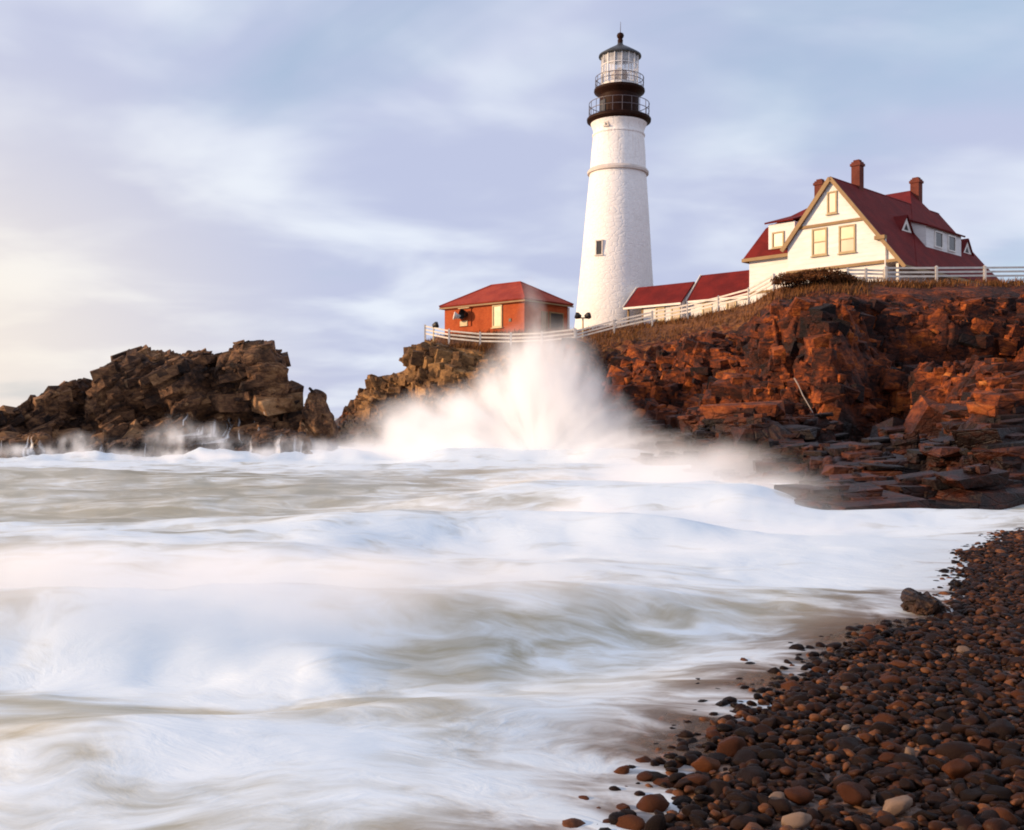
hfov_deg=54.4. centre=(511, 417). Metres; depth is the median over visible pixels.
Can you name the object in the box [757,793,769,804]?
beach cobble
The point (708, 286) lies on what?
shed
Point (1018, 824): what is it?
beach cobble
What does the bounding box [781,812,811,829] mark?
beach cobble
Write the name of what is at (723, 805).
beach cobble
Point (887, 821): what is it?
beach cobble
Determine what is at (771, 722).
beach cobble
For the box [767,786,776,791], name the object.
beach cobble
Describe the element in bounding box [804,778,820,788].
beach cobble
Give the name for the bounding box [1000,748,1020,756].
beach cobble
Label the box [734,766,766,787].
beach cobble
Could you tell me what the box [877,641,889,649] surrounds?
beach cobble
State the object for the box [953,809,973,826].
beach cobble
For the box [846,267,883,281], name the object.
rail fence
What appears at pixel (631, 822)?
beach cobble
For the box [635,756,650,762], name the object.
beach cobble
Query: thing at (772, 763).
beach cobble
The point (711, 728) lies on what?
beach cobble
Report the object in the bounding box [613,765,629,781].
beach cobble
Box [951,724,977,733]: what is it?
beach cobble
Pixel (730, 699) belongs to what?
beach cobble
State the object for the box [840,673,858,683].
beach cobble
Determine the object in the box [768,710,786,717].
beach cobble
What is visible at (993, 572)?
shingle
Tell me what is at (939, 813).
beach cobble
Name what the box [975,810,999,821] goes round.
beach cobble
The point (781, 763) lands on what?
beach cobble
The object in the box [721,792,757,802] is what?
beach cobble
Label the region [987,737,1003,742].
beach cobble
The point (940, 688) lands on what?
beach cobble
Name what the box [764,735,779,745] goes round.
beach cobble
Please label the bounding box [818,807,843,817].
beach cobble
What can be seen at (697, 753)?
beach cobble
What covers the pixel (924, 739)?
beach cobble
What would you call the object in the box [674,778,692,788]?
beach cobble
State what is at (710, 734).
beach cobble
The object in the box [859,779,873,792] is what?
beach cobble
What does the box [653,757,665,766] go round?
beach cobble
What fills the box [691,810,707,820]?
beach cobble
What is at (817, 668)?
beach cobble
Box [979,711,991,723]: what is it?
beach cobble
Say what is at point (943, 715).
beach cobble
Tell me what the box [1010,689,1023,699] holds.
beach cobble
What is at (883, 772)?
beach cobble
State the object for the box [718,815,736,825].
beach cobble
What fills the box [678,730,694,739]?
beach cobble
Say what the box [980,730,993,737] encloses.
beach cobble
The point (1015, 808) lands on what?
beach cobble
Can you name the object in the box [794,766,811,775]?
beach cobble
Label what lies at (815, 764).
beach cobble
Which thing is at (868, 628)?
beach cobble
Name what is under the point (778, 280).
shrub
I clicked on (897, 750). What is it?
beach cobble
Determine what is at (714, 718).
beach cobble
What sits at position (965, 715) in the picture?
beach cobble
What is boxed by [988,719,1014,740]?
beach cobble
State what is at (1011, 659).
beach cobble
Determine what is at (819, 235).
window
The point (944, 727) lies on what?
beach cobble
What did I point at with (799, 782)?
beach cobble
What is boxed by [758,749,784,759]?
beach cobble
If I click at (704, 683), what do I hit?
beach cobble
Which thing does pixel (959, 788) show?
beach cobble
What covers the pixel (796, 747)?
beach cobble
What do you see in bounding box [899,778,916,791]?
beach cobble
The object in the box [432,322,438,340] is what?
floodlight post
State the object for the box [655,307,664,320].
window
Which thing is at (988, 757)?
beach cobble
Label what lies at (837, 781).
beach cobble
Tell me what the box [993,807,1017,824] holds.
beach cobble
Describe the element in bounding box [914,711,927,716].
beach cobble
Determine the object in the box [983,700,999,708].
beach cobble
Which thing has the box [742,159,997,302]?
keepers house
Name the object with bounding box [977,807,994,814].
beach cobble
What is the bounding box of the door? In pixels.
[549,311,563,330]
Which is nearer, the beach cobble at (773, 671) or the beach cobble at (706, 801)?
the beach cobble at (706, 801)
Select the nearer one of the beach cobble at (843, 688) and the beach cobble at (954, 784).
the beach cobble at (954, 784)
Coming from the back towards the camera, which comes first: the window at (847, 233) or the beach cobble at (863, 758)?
the window at (847, 233)
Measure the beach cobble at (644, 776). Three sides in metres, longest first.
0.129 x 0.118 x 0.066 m
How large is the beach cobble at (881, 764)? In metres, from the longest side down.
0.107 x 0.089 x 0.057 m
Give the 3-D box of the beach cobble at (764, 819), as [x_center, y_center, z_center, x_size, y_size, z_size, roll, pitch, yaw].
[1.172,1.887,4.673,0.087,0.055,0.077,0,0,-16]
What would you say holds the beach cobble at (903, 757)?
on the beach
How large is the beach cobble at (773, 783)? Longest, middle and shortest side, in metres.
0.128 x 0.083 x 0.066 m
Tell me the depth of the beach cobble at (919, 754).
5.49 m
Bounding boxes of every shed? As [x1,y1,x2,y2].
[622,282,694,324]
[685,270,748,315]
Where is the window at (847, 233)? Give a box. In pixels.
[837,224,856,254]
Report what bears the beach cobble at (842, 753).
on the beach
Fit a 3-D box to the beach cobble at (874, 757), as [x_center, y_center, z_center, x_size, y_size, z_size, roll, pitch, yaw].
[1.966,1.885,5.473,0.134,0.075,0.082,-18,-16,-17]
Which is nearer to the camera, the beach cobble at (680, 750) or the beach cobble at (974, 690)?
the beach cobble at (680, 750)
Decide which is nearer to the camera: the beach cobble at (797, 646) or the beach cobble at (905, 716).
the beach cobble at (905, 716)
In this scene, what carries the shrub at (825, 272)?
on the headland
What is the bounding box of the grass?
[426,275,1023,355]
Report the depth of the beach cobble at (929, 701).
6.39 m
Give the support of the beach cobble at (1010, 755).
on the beach
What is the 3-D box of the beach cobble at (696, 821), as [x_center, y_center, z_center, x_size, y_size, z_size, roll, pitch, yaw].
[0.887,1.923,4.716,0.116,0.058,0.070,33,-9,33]
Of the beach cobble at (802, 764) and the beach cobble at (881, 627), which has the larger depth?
the beach cobble at (881, 627)
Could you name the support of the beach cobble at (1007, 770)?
on the beach
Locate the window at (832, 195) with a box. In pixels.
[825,190,837,215]
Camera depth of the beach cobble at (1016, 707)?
6.10 m
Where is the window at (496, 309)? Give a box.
[491,304,502,328]
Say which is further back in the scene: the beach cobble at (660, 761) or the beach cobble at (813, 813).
the beach cobble at (660, 761)
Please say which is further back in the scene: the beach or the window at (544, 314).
the window at (544, 314)
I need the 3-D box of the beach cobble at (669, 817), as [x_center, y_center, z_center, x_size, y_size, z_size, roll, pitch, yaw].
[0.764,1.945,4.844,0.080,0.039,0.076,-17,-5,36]
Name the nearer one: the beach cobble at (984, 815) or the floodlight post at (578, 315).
the beach cobble at (984, 815)
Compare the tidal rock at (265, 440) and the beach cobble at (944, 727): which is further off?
the tidal rock at (265, 440)
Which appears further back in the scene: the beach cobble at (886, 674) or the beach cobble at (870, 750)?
the beach cobble at (886, 674)
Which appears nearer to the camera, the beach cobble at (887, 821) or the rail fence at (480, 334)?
the beach cobble at (887, 821)
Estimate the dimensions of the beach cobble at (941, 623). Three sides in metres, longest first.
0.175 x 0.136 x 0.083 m
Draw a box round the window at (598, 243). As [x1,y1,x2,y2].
[594,239,603,255]
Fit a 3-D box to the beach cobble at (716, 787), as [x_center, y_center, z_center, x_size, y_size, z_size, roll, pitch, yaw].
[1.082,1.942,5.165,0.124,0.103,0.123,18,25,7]
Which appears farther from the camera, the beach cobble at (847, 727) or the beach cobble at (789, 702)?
the beach cobble at (789, 702)
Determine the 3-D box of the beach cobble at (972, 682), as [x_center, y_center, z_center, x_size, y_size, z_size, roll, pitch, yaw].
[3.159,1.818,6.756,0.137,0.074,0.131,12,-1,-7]
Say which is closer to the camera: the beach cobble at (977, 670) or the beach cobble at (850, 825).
the beach cobble at (850, 825)
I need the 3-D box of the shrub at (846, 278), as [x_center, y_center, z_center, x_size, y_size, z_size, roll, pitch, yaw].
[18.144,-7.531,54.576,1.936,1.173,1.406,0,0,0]
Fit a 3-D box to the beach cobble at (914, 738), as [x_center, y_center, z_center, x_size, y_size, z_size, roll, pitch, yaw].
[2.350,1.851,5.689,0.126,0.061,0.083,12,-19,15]
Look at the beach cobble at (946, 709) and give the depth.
6.12 m
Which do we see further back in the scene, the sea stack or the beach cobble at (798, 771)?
the sea stack
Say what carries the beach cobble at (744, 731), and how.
on the beach
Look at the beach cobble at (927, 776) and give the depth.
5.10 m
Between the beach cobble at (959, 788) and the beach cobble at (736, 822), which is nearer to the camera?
the beach cobble at (736, 822)
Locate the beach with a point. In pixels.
(639, 749)
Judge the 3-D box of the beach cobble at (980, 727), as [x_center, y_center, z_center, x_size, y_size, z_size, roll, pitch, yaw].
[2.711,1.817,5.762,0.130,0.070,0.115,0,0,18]
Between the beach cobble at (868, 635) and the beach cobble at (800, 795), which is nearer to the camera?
the beach cobble at (800, 795)
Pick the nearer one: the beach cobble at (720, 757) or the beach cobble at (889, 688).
the beach cobble at (720, 757)
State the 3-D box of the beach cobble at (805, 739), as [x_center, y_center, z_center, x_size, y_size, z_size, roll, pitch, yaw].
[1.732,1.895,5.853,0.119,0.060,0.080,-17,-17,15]
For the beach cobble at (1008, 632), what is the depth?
8.61 m
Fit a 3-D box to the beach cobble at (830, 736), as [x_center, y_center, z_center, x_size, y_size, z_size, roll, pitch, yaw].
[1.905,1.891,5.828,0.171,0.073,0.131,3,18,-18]
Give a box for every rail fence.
[424,324,575,345]
[576,273,774,337]
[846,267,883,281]
[884,265,1023,280]
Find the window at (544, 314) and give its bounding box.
[541,311,547,330]
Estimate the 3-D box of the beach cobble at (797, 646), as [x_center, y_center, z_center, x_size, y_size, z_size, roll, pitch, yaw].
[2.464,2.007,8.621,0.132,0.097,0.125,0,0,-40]
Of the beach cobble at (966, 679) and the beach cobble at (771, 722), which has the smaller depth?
the beach cobble at (771, 722)
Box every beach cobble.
[578,795,588,799]
[609,786,620,790]
[609,812,624,824]
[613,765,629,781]
[614,803,629,811]
[616,814,644,829]
[619,809,636,815]
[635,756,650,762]
[636,793,669,814]
[637,771,652,781]
[643,814,665,829]
[650,771,664,781]
[652,777,676,788]
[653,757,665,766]
[664,813,675,822]
[668,772,686,781]
[672,795,691,805]
[674,745,689,755]
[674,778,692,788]
[675,760,684,769]
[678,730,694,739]
[681,804,701,818]
[684,773,709,787]
[686,750,702,757]
[688,737,698,748]
[689,678,707,687]
[689,814,707,828]
[691,756,720,772]
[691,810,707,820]
[694,795,714,806]
[704,779,717,791]
[705,726,717,733]
[706,730,723,739]
[707,752,730,763]
[708,780,731,797]
[710,716,720,721]
[715,699,727,706]
[716,736,745,756]
[718,802,732,811]
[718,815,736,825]
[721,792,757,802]
[723,696,736,702]
[725,789,741,795]
[729,815,756,829]
[730,749,761,766]
[732,724,742,730]
[732,726,756,741]
[732,801,752,815]
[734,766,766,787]
[740,790,759,803]
[741,746,762,760]
[752,802,760,813]
[752,813,772,824]
[753,724,773,741]
[755,714,767,719]
[757,788,772,795]
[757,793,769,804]
[758,742,775,749]
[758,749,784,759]
[761,717,776,729]
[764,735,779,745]
[767,667,781,677]
[767,779,786,787]
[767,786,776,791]
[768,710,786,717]
[768,798,791,814]
[769,791,784,798]
[771,758,791,771]
[773,715,793,727]
[773,759,795,771]
[775,680,799,691]
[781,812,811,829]
[784,695,808,706]
[784,786,813,804]
[787,744,806,754]
[789,644,804,653]
[790,779,809,789]
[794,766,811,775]
[797,727,816,735]
[797,735,816,744]
[797,761,813,767]
[802,684,826,695]
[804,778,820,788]
[805,656,821,662]
[806,808,822,821]
[810,760,825,769]
[811,666,827,673]
[812,775,825,778]
[817,778,829,785]
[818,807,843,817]
[822,812,840,823]
[823,732,846,742]
[831,776,852,789]
[835,749,849,762]
[836,781,871,806]
[836,817,856,829]
[837,736,869,750]
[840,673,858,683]
[840,686,848,690]
[840,764,857,773]
[842,724,850,730]
[846,767,862,778]
[847,755,870,765]
[851,814,868,829]
[853,776,867,782]
[854,754,874,762]
[855,638,869,646]
[855,747,877,754]
[859,625,875,634]
[859,705,877,714]
[859,733,875,742]
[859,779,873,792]
[863,632,877,639]
[866,663,884,671]
[866,754,878,760]
[867,721,901,735]
[868,766,897,782]
[869,637,883,641]
[871,700,886,708]
[871,818,879,826]
[872,713,896,725]
[872,762,887,768]
[875,625,888,630]
[875,791,894,805]
[876,810,890,817]
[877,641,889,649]
[877,752,895,763]
[877,814,896,828]
[878,682,902,691]
[879,672,892,678]
[879,675,901,683]
[881,684,894,692]
[881,741,905,753]
[882,795,912,815]
[885,700,913,710]
[885,762,904,769]
[885,788,905,794]
[886,784,905,791]
[887,660,908,668]
[891,753,923,769]
[899,711,914,723]
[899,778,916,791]
[901,673,914,678]
[904,747,915,756]
[904,768,919,776]
[905,764,923,770]
[907,646,923,651]
[908,656,925,662]
[908,774,923,786]
[909,685,921,695]
[911,810,938,821]
[912,640,932,647]
[912,735,918,742]
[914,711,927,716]
[914,791,922,797]
[917,734,934,747]
[917,747,929,755]
[921,748,934,756]
[922,698,936,706]
[922,774,932,778]
[922,792,948,808]
[924,633,939,641]
[926,694,938,699]
[927,810,945,820]
[928,756,946,772]
[932,622,948,625]
[933,706,950,716]
[935,710,957,720]
[935,741,975,760]
[936,686,946,692]
[936,722,954,736]
[940,738,954,743]
[941,758,971,778]
[941,803,960,813]
[947,800,957,804]
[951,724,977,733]
[951,780,964,790]
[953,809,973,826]
[954,697,968,704]
[954,783,968,796]
[956,646,970,653]
[957,801,978,813]
[958,628,974,634]
[959,752,972,758]
[959,789,983,801]
[960,712,971,717]
[962,650,978,658]
[962,677,975,682]
[963,688,973,697]
[963,755,981,769]
[963,771,987,782]
[965,728,982,741]
[967,680,989,687]
[968,666,983,675]
[970,775,980,785]
[971,687,991,695]
[971,725,984,730]
[972,787,984,792]
[973,691,989,699]
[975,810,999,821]
[976,763,991,771]
[977,738,992,751]
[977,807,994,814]
[978,794,999,803]
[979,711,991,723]
[979,751,996,764]
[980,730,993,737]
[980,769,992,773]
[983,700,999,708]
[984,773,1004,786]
[984,785,1013,801]
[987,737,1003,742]
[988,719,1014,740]
[992,743,1000,753]
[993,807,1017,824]
[995,804,1014,814]
[997,776,1010,785]
[998,801,1018,811]
[999,757,1023,768]
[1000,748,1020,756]
[1001,767,1017,775]
[1002,701,1010,710]
[1003,742,1021,751]
[1005,657,1022,666]
[1005,706,1023,714]
[1006,630,1016,634]
[1007,754,1023,758]
[1009,619,1022,622]
[1009,781,1023,790]
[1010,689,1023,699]
[1013,814,1022,826]
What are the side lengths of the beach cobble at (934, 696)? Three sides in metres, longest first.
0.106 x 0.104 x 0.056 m
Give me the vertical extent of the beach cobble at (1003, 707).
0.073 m
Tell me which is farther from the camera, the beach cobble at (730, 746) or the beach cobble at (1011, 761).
the beach cobble at (730, 746)
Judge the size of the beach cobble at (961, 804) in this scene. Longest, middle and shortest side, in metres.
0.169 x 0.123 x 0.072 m
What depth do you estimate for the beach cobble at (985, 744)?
5.43 m
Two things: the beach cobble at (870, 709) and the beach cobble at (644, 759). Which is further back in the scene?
the beach cobble at (870, 709)
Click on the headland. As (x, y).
(914, 397)
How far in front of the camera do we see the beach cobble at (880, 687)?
6.94 m
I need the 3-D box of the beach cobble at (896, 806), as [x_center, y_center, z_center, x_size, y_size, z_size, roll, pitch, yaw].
[1.823,1.841,4.732,0.168,0.078,0.138,-24,-10,-7]
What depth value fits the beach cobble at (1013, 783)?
4.83 m
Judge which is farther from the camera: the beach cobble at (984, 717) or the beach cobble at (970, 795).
the beach cobble at (984, 717)
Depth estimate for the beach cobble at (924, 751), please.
5.47 m
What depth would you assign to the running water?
52.07 m
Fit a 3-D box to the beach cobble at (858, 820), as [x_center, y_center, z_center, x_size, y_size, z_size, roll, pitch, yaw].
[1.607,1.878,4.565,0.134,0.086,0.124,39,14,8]
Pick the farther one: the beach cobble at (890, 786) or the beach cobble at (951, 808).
the beach cobble at (890, 786)
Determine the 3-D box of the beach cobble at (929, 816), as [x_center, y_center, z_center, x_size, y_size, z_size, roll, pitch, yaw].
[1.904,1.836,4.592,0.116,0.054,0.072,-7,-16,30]
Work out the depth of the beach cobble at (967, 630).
8.60 m
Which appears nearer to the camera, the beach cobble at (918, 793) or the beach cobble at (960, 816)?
the beach cobble at (960, 816)
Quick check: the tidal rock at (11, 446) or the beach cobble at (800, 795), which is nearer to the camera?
the beach cobble at (800, 795)
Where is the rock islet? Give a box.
[0,340,303,452]
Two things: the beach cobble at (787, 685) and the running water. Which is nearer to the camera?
the beach cobble at (787, 685)
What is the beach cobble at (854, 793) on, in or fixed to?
on the beach
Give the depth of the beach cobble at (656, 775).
5.42 m
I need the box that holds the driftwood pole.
[794,378,812,412]
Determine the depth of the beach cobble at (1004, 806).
4.60 m
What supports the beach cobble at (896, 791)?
on the beach
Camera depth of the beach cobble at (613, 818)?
4.86 m
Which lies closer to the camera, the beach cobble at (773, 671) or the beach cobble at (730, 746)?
the beach cobble at (730, 746)
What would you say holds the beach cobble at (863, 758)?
on the beach
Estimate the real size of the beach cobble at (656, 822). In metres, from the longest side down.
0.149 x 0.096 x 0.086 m
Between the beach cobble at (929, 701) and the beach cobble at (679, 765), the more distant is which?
the beach cobble at (929, 701)
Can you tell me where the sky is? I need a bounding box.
[0,0,1023,417]
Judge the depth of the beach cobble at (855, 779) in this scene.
5.17 m
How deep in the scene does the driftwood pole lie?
38.66 m
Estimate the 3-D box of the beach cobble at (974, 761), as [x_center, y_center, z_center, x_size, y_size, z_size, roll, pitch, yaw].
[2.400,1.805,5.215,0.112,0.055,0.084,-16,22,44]
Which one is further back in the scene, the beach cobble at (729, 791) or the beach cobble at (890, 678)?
the beach cobble at (890, 678)
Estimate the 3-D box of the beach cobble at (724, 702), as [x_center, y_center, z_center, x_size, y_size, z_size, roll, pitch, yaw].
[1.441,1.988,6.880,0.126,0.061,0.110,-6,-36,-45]
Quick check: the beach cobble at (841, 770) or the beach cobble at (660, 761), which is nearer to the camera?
the beach cobble at (841, 770)
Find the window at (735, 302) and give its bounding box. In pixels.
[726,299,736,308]
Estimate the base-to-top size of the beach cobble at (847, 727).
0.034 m
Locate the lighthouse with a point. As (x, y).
(616, 266)
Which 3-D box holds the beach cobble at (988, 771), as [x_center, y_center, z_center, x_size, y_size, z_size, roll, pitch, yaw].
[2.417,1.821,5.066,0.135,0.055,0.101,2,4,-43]
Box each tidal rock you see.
[0,431,64,457]
[82,432,207,456]
[237,426,312,455]
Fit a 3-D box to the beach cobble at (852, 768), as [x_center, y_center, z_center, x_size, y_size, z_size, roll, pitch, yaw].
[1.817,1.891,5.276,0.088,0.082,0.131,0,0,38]
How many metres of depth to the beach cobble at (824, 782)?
5.15 m
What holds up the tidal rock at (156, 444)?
in the sea
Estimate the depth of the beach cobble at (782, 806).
4.80 m
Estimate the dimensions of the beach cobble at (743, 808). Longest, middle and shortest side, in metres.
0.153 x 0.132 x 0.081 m
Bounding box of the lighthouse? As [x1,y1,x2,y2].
[575,22,652,330]
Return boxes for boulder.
[900,588,946,616]
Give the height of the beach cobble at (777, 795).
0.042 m
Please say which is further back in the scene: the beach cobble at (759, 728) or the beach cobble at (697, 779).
the beach cobble at (759, 728)
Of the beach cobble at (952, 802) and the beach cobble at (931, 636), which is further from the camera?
the beach cobble at (931, 636)
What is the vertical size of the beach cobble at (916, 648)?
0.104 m
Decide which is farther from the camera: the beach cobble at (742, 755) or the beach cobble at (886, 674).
the beach cobble at (886, 674)
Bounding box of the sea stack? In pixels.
[298,387,338,450]
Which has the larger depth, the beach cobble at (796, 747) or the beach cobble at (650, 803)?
the beach cobble at (796, 747)
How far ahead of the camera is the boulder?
10.00 m
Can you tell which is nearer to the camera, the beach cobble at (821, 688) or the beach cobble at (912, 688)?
the beach cobble at (912, 688)
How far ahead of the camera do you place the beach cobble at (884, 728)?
5.88 m
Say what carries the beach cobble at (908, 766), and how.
on the beach
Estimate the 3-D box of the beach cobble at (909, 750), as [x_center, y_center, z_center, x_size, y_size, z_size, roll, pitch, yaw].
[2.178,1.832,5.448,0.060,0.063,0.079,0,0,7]
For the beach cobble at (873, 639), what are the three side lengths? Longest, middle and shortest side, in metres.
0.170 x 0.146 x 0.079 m
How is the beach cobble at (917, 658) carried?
on the beach
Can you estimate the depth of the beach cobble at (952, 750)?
5.37 m
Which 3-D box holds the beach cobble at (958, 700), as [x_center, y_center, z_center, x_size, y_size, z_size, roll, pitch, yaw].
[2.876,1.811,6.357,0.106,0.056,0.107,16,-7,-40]
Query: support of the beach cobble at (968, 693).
on the beach
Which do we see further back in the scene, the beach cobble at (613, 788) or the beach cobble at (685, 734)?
the beach cobble at (685, 734)
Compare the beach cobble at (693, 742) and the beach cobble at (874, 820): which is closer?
the beach cobble at (874, 820)
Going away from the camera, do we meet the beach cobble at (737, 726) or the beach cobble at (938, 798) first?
the beach cobble at (938, 798)
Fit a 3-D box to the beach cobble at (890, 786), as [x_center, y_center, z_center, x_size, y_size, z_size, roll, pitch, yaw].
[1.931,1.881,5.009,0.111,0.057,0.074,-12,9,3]
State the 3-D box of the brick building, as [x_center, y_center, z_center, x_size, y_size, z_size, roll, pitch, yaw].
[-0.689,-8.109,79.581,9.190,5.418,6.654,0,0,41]
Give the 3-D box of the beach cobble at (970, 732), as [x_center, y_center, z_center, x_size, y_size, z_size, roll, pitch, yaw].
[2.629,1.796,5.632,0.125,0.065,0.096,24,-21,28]
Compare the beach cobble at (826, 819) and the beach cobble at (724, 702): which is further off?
the beach cobble at (724, 702)
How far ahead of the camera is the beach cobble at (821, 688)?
7.02 m
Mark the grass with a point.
(938, 283)
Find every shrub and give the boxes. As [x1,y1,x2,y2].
[770,272,804,289]
[780,268,822,289]
[795,267,851,283]
[825,270,859,282]
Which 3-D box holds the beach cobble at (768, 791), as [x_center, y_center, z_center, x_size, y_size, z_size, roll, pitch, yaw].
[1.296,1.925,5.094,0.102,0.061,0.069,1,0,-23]
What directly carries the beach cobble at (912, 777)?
on the beach
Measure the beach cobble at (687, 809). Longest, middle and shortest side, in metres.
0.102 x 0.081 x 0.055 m
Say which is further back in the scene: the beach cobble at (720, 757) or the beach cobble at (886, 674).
the beach cobble at (886, 674)
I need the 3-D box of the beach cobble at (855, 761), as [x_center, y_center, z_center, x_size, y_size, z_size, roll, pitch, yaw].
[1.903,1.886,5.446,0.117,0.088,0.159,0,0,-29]
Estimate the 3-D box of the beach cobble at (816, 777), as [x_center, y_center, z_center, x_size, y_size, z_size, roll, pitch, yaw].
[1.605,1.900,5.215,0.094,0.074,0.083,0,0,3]
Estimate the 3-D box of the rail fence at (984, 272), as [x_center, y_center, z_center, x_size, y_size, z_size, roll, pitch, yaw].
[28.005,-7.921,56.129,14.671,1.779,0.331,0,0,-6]
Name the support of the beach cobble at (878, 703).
on the beach
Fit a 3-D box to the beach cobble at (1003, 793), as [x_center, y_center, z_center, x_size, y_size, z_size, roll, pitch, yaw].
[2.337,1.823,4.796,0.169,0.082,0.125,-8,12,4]
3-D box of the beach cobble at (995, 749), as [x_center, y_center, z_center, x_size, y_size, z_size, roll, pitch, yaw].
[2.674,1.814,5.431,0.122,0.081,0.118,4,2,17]
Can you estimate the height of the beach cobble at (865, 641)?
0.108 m
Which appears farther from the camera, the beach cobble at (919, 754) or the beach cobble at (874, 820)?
the beach cobble at (919, 754)
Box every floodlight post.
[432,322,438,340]
[574,312,590,337]
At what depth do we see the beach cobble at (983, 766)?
5.13 m
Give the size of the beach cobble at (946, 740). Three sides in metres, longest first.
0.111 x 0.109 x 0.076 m
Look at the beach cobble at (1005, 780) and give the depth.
4.94 m
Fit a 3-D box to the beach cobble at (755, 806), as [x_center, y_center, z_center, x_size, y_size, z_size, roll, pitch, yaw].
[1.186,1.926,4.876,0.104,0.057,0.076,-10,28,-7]
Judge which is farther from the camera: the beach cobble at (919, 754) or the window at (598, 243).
the window at (598, 243)
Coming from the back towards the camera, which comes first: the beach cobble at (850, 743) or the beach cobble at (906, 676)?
the beach cobble at (906, 676)
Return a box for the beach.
[538,591,1023,829]
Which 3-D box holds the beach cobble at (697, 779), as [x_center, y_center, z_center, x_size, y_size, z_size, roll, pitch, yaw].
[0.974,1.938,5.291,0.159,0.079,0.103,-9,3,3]
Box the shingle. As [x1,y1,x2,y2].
[568,527,1023,829]
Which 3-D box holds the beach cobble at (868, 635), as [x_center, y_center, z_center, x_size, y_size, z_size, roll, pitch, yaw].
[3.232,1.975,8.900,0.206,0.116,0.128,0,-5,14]
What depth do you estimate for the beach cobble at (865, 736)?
5.73 m
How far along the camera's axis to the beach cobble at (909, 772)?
5.11 m
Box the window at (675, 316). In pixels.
[670,305,679,320]
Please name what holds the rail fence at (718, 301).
on the headland
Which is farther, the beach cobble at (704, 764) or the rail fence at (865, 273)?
the rail fence at (865, 273)
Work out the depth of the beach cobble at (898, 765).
5.21 m
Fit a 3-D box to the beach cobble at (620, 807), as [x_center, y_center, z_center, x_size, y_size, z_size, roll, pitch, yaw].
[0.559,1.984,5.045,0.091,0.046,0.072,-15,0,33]
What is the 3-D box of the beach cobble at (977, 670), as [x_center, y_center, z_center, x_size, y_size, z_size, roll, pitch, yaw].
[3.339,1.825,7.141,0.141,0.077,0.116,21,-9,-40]
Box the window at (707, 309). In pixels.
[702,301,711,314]
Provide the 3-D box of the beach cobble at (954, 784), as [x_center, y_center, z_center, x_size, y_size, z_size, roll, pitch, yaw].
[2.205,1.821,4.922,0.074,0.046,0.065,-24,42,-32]
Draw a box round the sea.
[0,418,1023,829]
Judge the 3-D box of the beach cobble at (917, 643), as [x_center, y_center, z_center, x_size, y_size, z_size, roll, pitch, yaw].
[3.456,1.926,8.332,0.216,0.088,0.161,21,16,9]
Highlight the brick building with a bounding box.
[439,281,573,335]
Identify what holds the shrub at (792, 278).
on the headland
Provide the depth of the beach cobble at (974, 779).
4.95 m
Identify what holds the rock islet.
in the sea
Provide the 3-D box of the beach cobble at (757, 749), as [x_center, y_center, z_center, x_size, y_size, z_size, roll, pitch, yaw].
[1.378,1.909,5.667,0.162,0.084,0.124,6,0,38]
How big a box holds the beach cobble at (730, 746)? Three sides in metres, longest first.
0.185 x 0.137 x 0.132 m
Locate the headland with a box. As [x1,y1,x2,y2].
[335,281,1023,509]
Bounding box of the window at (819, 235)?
[810,227,827,257]
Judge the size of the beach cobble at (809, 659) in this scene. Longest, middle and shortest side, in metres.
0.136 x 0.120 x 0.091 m
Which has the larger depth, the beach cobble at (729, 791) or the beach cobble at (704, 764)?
the beach cobble at (704, 764)
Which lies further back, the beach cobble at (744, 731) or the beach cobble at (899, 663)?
the beach cobble at (899, 663)
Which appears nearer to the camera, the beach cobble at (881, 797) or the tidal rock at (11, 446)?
the beach cobble at (881, 797)
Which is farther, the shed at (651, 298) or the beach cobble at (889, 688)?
the shed at (651, 298)
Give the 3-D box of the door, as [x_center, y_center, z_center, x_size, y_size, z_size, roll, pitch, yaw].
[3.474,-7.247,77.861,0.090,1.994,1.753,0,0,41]
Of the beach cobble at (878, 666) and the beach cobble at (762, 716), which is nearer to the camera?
the beach cobble at (762, 716)
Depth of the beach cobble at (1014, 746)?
5.35 m
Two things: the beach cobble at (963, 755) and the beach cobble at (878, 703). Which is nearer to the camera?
the beach cobble at (963, 755)
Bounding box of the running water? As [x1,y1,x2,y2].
[22,413,301,456]
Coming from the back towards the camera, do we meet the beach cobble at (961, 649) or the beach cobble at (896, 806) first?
the beach cobble at (961, 649)
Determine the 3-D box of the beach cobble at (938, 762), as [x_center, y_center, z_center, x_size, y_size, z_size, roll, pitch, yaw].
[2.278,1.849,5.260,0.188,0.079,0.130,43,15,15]
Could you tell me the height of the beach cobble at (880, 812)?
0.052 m
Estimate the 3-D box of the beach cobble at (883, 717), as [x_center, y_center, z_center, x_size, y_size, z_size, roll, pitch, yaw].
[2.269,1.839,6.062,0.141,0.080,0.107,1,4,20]
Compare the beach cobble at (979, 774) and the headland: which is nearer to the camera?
the beach cobble at (979, 774)
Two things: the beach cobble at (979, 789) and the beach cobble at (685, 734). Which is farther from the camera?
the beach cobble at (685, 734)
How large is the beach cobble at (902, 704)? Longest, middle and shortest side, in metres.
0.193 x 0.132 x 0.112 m
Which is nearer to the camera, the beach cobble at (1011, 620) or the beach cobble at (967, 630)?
the beach cobble at (967, 630)
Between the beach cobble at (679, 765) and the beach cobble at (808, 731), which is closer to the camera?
the beach cobble at (679, 765)
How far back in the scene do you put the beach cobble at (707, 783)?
5.24 m

